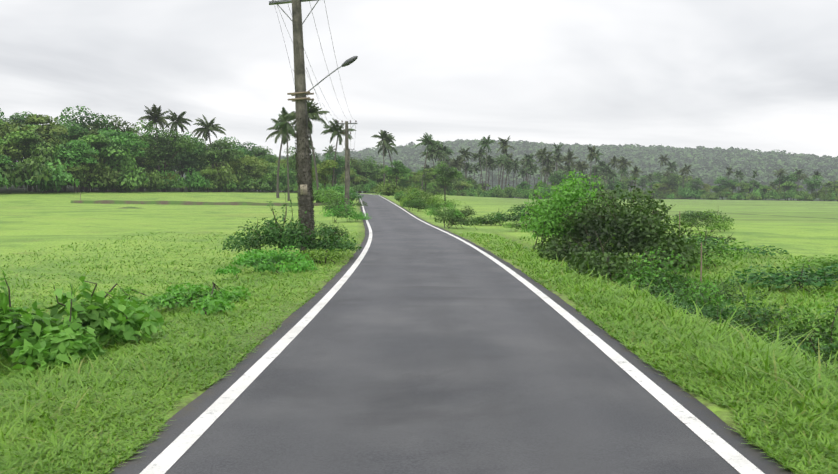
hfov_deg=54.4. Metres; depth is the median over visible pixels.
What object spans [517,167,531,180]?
palm
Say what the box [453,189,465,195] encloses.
bush
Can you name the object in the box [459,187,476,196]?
bush
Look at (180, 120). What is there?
solo palm
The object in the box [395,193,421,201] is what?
bush
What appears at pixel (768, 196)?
bush
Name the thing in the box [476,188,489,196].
bush
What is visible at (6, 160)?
tree
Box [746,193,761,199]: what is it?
bush
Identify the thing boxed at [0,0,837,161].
sky
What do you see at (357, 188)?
bush
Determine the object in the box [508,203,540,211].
bush
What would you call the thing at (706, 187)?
tree
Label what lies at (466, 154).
palm
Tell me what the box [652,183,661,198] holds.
tree
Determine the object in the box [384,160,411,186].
tree
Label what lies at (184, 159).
tree
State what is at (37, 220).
ground
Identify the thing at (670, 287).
ditch bush
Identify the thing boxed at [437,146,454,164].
palm
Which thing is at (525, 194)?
bush
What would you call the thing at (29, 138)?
tree
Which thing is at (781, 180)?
tree
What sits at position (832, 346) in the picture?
ditch bush
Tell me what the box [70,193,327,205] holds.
dirt strip
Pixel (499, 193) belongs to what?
bush
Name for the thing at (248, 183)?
bush
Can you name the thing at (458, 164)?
palm
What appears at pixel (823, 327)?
ditch bush
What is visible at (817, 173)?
palm
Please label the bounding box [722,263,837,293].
bush field
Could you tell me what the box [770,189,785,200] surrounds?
bush
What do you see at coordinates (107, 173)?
bush
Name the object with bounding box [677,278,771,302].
bush
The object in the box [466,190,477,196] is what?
bush
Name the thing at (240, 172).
bush
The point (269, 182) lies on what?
bush
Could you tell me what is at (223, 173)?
bush
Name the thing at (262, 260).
weeds
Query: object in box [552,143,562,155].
palm
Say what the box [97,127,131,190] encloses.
tree
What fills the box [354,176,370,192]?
tree
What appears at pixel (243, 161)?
tree
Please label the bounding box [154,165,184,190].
bush
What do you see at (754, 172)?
palm
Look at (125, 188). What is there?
bush
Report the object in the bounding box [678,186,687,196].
bush
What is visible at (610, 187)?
tree
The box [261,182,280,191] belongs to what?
bush
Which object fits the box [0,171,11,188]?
bush
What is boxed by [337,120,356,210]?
utility pole
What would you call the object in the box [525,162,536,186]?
palm
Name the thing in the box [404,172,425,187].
tree
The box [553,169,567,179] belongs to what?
tree
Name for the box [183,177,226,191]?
bush
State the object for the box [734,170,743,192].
palm
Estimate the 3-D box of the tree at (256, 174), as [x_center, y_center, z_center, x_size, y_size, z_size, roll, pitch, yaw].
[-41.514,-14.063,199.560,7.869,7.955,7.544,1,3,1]
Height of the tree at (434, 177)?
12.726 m
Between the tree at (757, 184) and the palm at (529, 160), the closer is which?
the palm at (529, 160)
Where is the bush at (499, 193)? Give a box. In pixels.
[493,186,505,197]
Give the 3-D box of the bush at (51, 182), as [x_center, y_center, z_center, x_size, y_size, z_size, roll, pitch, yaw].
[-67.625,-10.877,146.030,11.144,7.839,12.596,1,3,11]
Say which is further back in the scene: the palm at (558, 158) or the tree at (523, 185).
the palm at (558, 158)
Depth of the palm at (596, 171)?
350.55 m
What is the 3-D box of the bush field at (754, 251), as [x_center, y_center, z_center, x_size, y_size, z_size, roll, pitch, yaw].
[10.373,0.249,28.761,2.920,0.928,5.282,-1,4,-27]
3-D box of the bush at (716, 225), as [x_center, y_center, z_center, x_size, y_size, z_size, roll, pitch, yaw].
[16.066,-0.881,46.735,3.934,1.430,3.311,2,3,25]
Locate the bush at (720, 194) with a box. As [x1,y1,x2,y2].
[716,187,731,199]
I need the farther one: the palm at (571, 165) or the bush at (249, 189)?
the palm at (571, 165)
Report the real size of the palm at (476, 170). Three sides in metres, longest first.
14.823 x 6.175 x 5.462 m
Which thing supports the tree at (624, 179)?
on the ground at (37, 220)
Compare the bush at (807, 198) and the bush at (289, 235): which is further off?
the bush at (807, 198)
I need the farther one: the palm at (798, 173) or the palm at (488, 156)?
the palm at (798, 173)
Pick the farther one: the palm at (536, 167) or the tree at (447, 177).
the palm at (536, 167)
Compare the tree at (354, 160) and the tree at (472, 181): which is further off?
the tree at (472, 181)
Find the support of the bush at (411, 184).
on the ground at (37, 220)
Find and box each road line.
[139,199,371,473]
[371,194,764,473]
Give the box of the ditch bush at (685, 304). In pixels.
[665,296,714,309]
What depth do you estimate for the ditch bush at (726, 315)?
13.06 m
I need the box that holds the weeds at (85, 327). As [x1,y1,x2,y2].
[0,267,164,372]
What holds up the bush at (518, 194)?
on the ground at (37, 220)
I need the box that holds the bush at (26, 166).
[1,146,52,193]
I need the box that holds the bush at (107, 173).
[84,153,123,189]
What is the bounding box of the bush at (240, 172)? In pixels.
[234,163,249,191]
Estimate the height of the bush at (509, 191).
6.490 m
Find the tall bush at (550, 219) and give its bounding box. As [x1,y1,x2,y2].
[518,168,620,249]
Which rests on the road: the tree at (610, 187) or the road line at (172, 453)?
the road line at (172, 453)
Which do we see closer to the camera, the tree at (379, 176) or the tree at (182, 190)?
the tree at (182, 190)
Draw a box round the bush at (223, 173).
[206,160,240,191]
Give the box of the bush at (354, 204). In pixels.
[331,194,367,207]
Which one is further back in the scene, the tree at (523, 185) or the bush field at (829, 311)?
the tree at (523, 185)
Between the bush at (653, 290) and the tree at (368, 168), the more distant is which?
the tree at (368, 168)
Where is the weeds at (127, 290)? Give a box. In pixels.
[104,283,147,303]
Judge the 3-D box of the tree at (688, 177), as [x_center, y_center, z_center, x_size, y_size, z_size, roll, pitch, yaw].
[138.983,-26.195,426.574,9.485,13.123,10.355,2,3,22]
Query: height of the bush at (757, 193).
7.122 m
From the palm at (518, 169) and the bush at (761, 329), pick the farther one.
the palm at (518, 169)
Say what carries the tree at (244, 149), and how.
on the ground at (37, 220)
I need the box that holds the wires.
[274,1,355,147]
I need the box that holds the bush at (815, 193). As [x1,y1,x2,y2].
[811,186,827,198]
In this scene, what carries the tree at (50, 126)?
on the ground at (37, 220)
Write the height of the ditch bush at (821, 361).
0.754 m
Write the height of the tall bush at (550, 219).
3.396 m
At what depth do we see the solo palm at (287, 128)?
138.90 m
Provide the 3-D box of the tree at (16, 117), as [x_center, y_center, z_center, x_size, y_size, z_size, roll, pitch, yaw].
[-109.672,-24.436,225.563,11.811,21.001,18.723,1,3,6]
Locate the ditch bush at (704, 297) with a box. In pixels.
[647,274,742,320]
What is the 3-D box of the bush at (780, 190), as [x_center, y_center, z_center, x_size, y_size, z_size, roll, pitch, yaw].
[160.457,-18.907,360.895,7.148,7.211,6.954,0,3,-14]
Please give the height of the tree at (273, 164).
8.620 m
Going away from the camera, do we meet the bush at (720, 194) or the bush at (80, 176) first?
the bush at (80, 176)
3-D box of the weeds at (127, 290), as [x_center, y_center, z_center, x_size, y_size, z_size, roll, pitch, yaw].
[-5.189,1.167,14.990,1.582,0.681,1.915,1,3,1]
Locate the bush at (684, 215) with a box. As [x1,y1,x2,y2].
[671,210,734,222]
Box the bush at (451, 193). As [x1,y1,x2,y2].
[441,188,458,195]
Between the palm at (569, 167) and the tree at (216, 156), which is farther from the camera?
the palm at (569, 167)
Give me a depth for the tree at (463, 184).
271.32 m
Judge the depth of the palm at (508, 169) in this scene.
312.64 m
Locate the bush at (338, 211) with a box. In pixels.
[319,198,369,222]
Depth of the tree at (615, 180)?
448.01 m
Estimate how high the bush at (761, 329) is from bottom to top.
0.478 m
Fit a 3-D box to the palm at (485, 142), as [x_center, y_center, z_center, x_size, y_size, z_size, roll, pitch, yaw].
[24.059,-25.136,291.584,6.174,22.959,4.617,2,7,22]
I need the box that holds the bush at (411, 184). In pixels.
[398,181,414,190]
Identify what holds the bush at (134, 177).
on the ground at (37, 220)
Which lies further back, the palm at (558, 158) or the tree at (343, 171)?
the palm at (558, 158)
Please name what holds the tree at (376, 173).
on the ground at (37, 220)
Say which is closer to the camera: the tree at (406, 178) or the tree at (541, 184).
the tree at (406, 178)
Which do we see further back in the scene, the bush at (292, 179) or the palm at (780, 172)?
the palm at (780, 172)
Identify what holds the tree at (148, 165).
on the ground at (37, 220)
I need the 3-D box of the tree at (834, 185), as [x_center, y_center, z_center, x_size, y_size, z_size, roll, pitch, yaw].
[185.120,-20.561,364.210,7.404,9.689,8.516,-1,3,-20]
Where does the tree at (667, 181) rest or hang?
on the ground at (37, 220)
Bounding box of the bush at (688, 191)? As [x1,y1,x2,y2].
[683,184,700,198]
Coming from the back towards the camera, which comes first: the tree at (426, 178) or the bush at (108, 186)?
the tree at (426, 178)
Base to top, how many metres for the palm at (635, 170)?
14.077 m
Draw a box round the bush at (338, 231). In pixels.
[314,221,349,236]
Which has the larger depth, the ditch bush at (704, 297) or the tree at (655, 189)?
the tree at (655, 189)
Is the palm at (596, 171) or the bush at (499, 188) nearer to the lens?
the bush at (499, 188)
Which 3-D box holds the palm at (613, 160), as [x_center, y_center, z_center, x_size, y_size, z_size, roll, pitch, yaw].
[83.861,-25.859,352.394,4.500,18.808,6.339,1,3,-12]
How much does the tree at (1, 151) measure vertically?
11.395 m
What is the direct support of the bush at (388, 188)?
on the ground at (37, 220)
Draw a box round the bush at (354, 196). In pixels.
[335,191,363,200]
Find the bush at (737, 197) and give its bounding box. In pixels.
[732,193,744,199]
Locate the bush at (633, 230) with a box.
[532,176,700,284]
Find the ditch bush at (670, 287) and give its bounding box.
[642,275,692,307]
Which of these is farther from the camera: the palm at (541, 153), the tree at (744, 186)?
the tree at (744, 186)
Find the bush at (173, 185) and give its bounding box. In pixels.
[156,173,184,191]
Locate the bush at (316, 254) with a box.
[298,248,353,264]
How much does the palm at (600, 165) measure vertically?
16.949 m
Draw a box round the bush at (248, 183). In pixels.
[232,168,268,190]
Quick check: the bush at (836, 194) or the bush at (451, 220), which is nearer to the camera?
the bush at (451, 220)
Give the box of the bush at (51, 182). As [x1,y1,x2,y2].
[9,156,79,193]
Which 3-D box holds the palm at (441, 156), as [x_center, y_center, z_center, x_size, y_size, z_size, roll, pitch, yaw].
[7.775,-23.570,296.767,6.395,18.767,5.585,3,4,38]
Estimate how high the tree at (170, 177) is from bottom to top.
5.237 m
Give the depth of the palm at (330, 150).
238.04 m
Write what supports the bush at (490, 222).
on the ground at (37, 220)
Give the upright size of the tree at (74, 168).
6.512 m
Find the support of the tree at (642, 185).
on the ground at (37, 220)
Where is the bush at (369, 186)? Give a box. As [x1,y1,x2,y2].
[363,178,376,192]
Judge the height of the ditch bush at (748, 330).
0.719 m
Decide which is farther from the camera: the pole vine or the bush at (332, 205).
the bush at (332, 205)
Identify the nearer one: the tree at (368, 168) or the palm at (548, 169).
the tree at (368, 168)
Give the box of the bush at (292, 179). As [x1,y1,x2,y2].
[282,167,297,192]
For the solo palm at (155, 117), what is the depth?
185.32 m
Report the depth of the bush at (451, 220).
44.42 m
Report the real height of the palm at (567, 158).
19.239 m
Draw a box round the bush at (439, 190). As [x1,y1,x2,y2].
[428,184,448,194]
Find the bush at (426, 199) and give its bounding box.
[397,184,445,211]
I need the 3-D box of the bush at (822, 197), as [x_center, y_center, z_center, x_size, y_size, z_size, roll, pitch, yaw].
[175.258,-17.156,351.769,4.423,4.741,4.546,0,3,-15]
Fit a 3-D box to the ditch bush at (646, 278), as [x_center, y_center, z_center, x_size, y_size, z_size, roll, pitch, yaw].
[5.362,0.907,17.721,2.601,1.372,2.039,2,3,25]
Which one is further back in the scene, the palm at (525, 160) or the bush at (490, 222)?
the palm at (525, 160)
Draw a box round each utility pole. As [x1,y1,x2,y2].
[269,0,357,253]
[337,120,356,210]
[343,148,354,188]
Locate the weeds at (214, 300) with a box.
[111,282,252,314]
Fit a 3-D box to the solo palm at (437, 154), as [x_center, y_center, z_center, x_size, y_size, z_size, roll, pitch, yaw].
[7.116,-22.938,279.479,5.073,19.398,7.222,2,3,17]
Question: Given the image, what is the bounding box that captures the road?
[109,194,793,473]
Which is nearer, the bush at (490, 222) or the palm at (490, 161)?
the bush at (490, 222)
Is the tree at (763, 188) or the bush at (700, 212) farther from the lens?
the tree at (763, 188)
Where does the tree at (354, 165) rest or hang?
on the ground at (37, 220)
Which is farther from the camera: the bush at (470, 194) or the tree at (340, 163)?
the bush at (470, 194)
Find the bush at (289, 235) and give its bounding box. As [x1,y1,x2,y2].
[222,194,361,256]
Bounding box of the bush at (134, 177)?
[111,160,149,190]
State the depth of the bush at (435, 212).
58.06 m
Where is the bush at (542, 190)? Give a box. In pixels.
[539,183,553,197]
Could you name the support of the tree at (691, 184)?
on the ground at (37, 220)
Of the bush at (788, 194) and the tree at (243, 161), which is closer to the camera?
the tree at (243, 161)
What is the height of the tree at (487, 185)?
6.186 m
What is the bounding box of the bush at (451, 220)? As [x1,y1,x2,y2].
[434,205,481,228]
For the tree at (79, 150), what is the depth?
153.32 m
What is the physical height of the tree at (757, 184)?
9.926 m
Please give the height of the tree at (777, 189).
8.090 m
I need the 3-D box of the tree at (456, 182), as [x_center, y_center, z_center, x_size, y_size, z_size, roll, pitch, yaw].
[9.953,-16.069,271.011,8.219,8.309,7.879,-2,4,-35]
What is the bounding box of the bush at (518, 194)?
[512,189,523,198]
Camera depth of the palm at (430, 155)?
288.48 m
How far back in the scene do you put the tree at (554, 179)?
314.13 m
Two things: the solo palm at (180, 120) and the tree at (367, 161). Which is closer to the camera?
the solo palm at (180, 120)
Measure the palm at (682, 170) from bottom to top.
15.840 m
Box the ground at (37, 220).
[0,184,837,473]
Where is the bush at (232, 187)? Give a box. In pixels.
[221,176,250,191]
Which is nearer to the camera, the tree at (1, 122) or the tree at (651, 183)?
the tree at (1, 122)
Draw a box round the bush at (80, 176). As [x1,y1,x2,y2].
[53,162,85,190]
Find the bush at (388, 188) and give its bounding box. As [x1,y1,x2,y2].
[372,180,405,195]
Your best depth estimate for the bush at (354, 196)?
103.47 m
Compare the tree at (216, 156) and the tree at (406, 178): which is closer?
the tree at (216, 156)
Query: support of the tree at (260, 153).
on the ground at (37, 220)
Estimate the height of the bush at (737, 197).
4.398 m
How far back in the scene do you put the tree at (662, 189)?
396.97 m
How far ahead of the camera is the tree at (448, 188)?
260.49 m
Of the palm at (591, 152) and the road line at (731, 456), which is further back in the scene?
the palm at (591, 152)
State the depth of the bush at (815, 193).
355.23 m
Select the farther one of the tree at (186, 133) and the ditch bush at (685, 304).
the tree at (186, 133)
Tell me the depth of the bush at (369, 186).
234.80 m
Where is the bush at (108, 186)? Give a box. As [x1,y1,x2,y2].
[80,169,115,190]
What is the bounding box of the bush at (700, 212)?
[681,210,716,219]
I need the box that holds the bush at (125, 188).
[111,184,137,191]
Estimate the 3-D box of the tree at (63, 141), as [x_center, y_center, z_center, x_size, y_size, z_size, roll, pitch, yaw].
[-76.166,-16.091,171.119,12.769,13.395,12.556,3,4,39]
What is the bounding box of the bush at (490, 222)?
[470,215,501,225]
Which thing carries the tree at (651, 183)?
on the ground at (37, 220)
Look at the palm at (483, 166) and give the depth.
327.59 m
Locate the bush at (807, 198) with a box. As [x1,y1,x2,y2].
[803,193,812,200]
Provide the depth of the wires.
32.53 m
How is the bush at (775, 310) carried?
on the ground at (37, 220)
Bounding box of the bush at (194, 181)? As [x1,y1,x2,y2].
[182,167,213,190]
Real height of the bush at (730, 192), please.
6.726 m
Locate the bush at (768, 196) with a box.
[765,190,780,199]
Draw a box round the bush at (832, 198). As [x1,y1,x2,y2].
[826,191,835,200]
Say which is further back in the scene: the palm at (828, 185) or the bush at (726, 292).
the palm at (828, 185)
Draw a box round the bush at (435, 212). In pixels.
[423,200,463,217]
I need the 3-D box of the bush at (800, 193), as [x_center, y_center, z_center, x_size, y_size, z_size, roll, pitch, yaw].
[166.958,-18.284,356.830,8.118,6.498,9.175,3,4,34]
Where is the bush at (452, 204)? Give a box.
[427,194,461,209]
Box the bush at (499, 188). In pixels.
[486,184,503,197]
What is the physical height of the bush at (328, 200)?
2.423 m
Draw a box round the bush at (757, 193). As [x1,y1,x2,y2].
[749,187,765,199]
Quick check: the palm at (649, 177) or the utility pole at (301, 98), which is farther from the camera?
the palm at (649, 177)
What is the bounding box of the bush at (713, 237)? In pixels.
[683,231,735,241]
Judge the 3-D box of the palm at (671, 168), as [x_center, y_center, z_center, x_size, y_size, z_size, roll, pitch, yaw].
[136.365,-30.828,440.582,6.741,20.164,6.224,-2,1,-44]
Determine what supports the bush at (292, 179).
on the ground at (37, 220)
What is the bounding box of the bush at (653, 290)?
[608,277,700,302]
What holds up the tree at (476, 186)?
on the ground at (37, 220)
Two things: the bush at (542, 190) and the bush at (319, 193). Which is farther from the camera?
the bush at (542, 190)
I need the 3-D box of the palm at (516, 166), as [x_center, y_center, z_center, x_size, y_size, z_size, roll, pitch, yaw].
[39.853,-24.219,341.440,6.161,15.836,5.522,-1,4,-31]
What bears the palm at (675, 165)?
on the ground at (37, 220)
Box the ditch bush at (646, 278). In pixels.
[610,246,728,294]
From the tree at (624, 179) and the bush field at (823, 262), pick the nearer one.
the bush field at (823, 262)
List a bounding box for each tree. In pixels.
[0,114,68,190]
[0,119,16,131]
[0,128,28,159]
[0,137,6,155]
[0,155,21,175]
[1,130,64,191]
[3,111,40,127]
[21,157,65,192]
[27,128,67,190]
[36,140,68,190]
[53,105,115,190]
[53,139,98,191]
[54,163,89,192]
[61,153,101,190]
[68,115,143,190]
[78,134,135,191]
[82,166,101,191]
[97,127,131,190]
[99,129,149,191]
[121,138,156,191]
[128,147,157,191]
[131,120,196,191]
[134,138,177,191]
[137,135,164,190]
[156,172,178,189]
[166,150,197,191]
[170,131,197,172]
[171,137,210,191]
[182,149,209,174]
[194,138,243,191]
[197,169,220,191]
[202,149,240,169]
[217,137,257,190]
[228,154,267,191]
[228,158,254,191]
[244,146,275,162]
[245,163,263,179]
[261,166,286,183]
[265,162,294,179]
[285,152,313,169]
[286,146,320,164]
[311,159,338,187]
[321,152,344,184]
[327,160,357,180]
[338,169,360,182]
[339,157,363,192]
[341,163,364,192]
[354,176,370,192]
[358,156,376,192]
[359,161,379,192]
[369,163,387,183]
[371,169,404,186]
[380,167,400,182]
[381,172,413,186]
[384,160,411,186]
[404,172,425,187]
[415,181,436,191]
[416,168,435,189]
[424,162,449,179]
[432,161,464,200]
[432,179,453,190]
[450,177,460,189]
[453,181,471,192]
[454,175,472,188]
[463,175,477,183]
[472,184,480,189]
[479,183,490,189]
[518,181,531,198]
[533,182,546,198]
[546,171,565,188]
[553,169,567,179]
[591,180,605,190]
[604,181,621,189]
[605,174,620,185]
[615,181,627,189]
[617,176,638,188]
[637,175,648,188]
[648,181,658,198]
[652,172,670,182]
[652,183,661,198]
[654,183,673,193]
[659,172,680,189]
[663,181,682,190]
[679,175,693,198]
[683,177,703,198]
[699,183,709,192]
[710,185,722,199]
[714,176,736,199]
[722,176,738,192]
[735,182,749,199]
[739,180,754,192]
[749,180,761,188]
[758,185,770,199]
[770,185,781,191]
[775,171,797,199]
[780,181,797,200]
[802,175,822,200]
[822,180,837,200]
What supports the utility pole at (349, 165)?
on the ground at (37, 220)
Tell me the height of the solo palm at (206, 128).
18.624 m
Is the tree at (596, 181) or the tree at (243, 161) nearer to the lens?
the tree at (243, 161)
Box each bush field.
[626,228,760,268]
[676,234,788,257]
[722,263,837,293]
[781,250,837,270]
[820,305,837,319]
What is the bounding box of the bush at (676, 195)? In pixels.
[674,192,683,197]
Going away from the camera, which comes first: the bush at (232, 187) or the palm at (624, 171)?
the bush at (232, 187)
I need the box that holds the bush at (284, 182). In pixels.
[268,176,290,188]
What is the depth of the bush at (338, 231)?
34.17 m
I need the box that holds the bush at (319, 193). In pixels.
[298,185,341,202]
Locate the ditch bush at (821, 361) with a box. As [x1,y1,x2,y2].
[802,355,837,371]
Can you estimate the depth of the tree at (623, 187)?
345.77 m
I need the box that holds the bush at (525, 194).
[519,187,532,197]
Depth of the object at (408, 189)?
149.96 m
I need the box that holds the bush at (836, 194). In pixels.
[827,191,837,199]
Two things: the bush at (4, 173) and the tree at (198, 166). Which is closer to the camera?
the bush at (4, 173)
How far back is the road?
7.06 m
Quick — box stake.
[700,242,701,282]
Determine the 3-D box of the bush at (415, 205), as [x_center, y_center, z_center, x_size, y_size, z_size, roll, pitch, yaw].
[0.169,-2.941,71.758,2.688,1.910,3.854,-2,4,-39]
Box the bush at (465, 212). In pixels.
[456,203,476,216]
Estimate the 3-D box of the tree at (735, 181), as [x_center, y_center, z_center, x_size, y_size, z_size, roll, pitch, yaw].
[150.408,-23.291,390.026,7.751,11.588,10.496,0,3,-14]
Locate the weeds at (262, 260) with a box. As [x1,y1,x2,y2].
[215,246,317,279]
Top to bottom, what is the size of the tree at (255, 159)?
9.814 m
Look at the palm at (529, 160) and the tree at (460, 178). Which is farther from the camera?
the palm at (529, 160)
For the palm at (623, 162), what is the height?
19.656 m
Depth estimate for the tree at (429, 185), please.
256.22 m
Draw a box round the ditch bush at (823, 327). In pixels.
[751,286,837,360]
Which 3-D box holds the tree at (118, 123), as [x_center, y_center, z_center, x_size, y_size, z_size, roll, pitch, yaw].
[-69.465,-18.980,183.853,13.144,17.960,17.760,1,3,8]
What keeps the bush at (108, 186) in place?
on the ground at (37, 220)
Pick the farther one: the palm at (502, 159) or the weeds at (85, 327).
the palm at (502, 159)
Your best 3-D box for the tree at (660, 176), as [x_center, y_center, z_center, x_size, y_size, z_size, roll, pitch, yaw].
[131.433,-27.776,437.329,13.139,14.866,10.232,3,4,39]
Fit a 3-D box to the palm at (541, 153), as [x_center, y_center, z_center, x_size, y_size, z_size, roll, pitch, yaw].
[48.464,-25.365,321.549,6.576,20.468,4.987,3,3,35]
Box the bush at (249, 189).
[238,175,259,191]
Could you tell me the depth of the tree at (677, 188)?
423.48 m
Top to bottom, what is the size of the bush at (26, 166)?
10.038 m
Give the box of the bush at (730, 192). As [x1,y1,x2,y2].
[724,188,736,196]
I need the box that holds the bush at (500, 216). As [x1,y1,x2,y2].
[483,206,534,225]
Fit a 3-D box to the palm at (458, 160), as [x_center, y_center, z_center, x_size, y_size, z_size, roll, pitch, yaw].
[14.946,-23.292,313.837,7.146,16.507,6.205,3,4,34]
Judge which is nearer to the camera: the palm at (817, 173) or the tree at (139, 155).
the tree at (139, 155)
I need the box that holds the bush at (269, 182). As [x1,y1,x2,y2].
[252,175,282,189]
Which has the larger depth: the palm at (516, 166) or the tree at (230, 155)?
the palm at (516, 166)
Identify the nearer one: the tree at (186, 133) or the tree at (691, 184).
the tree at (186, 133)
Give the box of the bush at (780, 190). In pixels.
[777,187,787,199]
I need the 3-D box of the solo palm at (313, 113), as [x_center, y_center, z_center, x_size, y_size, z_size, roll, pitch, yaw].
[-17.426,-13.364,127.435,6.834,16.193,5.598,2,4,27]
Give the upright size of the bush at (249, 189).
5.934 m
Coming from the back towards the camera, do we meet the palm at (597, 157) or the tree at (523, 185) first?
the palm at (597, 157)
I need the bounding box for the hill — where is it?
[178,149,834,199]
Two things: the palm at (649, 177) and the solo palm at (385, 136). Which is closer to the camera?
the solo palm at (385, 136)
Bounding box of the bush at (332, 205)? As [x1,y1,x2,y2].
[322,201,353,211]
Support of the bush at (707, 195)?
on the ground at (37, 220)
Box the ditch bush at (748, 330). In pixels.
[716,317,772,341]
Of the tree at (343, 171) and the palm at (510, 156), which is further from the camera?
the palm at (510, 156)
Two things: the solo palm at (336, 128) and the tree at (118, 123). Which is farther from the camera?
the tree at (118, 123)
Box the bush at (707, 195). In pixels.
[701,190,716,199]
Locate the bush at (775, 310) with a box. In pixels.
[720,295,808,326]
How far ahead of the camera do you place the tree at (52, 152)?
157.53 m
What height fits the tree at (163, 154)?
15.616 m
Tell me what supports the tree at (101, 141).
on the ground at (37, 220)
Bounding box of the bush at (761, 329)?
[733,312,788,334]
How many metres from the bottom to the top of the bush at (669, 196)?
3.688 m
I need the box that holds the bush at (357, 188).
[350,182,362,191]
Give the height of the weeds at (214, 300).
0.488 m
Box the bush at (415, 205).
[402,195,441,211]
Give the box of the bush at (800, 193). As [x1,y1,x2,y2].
[791,189,809,199]
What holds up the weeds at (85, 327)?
on the ground at (37, 220)
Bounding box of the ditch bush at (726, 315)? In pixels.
[670,283,773,332]
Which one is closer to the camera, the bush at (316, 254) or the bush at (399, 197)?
the bush at (316, 254)
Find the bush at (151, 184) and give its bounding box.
[138,168,163,191]
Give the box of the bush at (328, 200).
[314,188,351,206]
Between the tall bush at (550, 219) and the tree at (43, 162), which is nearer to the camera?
the tall bush at (550, 219)
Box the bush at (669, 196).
[667,193,677,198]
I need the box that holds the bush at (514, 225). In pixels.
[498,215,540,229]
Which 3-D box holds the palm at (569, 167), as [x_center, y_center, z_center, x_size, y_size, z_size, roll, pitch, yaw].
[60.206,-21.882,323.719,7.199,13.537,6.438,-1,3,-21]
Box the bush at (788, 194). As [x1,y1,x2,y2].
[779,187,793,198]
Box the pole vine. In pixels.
[294,111,314,253]
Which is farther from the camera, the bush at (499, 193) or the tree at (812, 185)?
the tree at (812, 185)
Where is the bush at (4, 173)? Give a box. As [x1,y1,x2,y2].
[0,157,12,184]
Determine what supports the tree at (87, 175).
on the ground at (37, 220)
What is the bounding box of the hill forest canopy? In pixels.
[131,139,837,188]
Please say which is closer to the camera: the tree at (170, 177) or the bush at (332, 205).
the bush at (332, 205)
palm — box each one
[138,104,169,191]
[164,110,191,191]
[192,114,225,191]
[265,115,295,197]
[273,107,294,200]
[284,100,328,202]
[321,118,354,185]
[322,145,337,156]
[372,130,395,184]
[375,137,397,166]
[415,133,443,189]
[420,146,443,166]
[433,143,447,175]
[435,152,449,162]
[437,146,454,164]
[440,156,451,166]
[448,157,464,169]
[449,156,466,166]
[457,148,472,177]
[462,162,472,177]
[470,164,480,175]
[471,148,487,189]
[475,158,488,182]
[478,135,495,189]
[482,155,495,190]
[482,157,496,189]
[494,153,512,186]
[496,136,514,189]
[502,161,514,183]
[505,153,515,186]
[511,161,520,185]
[513,158,523,186]
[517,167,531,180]
[521,159,531,184]
[524,153,536,188]
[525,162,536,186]
[529,164,539,185]
[534,147,550,198]
[537,151,556,197]
[539,164,554,186]
[551,154,562,174]
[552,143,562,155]
[559,152,577,174]
[562,162,576,170]
[562,165,578,181]
[573,159,589,198]
[586,145,598,189]
[587,149,603,180]
[587,167,602,189]
[591,160,610,189]
[602,168,620,189]
[608,155,620,186]
[616,156,633,180]
[617,166,628,177]
[628,166,643,198]
[639,177,648,189]
[643,173,655,197]
[658,154,668,166]
[664,161,678,170]
[666,161,676,171]
[677,166,690,198]
[685,164,691,187]
[726,166,733,199]
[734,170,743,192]
[751,170,757,199]
[773,168,787,191]
[792,169,803,200]
[797,173,809,200]
[811,170,823,200]
[821,182,833,200]
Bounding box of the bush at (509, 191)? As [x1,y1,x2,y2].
[501,184,516,197]
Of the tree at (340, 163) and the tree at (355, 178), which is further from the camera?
the tree at (355, 178)
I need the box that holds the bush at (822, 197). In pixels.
[818,192,830,199]
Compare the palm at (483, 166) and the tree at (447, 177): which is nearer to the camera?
the tree at (447, 177)
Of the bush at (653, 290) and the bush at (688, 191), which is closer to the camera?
the bush at (653, 290)
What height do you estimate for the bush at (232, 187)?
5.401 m
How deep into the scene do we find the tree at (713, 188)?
384.10 m
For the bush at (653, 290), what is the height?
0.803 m
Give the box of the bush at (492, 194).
[486,189,497,196]
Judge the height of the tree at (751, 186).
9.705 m
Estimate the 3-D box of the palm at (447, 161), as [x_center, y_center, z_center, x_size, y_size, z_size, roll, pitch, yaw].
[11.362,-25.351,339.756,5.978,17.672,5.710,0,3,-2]
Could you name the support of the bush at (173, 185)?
on the ground at (37, 220)
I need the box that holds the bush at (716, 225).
[666,209,733,232]
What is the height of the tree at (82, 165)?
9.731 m
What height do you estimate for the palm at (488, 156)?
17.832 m
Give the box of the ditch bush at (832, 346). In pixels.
[783,330,837,368]
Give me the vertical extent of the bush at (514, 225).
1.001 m

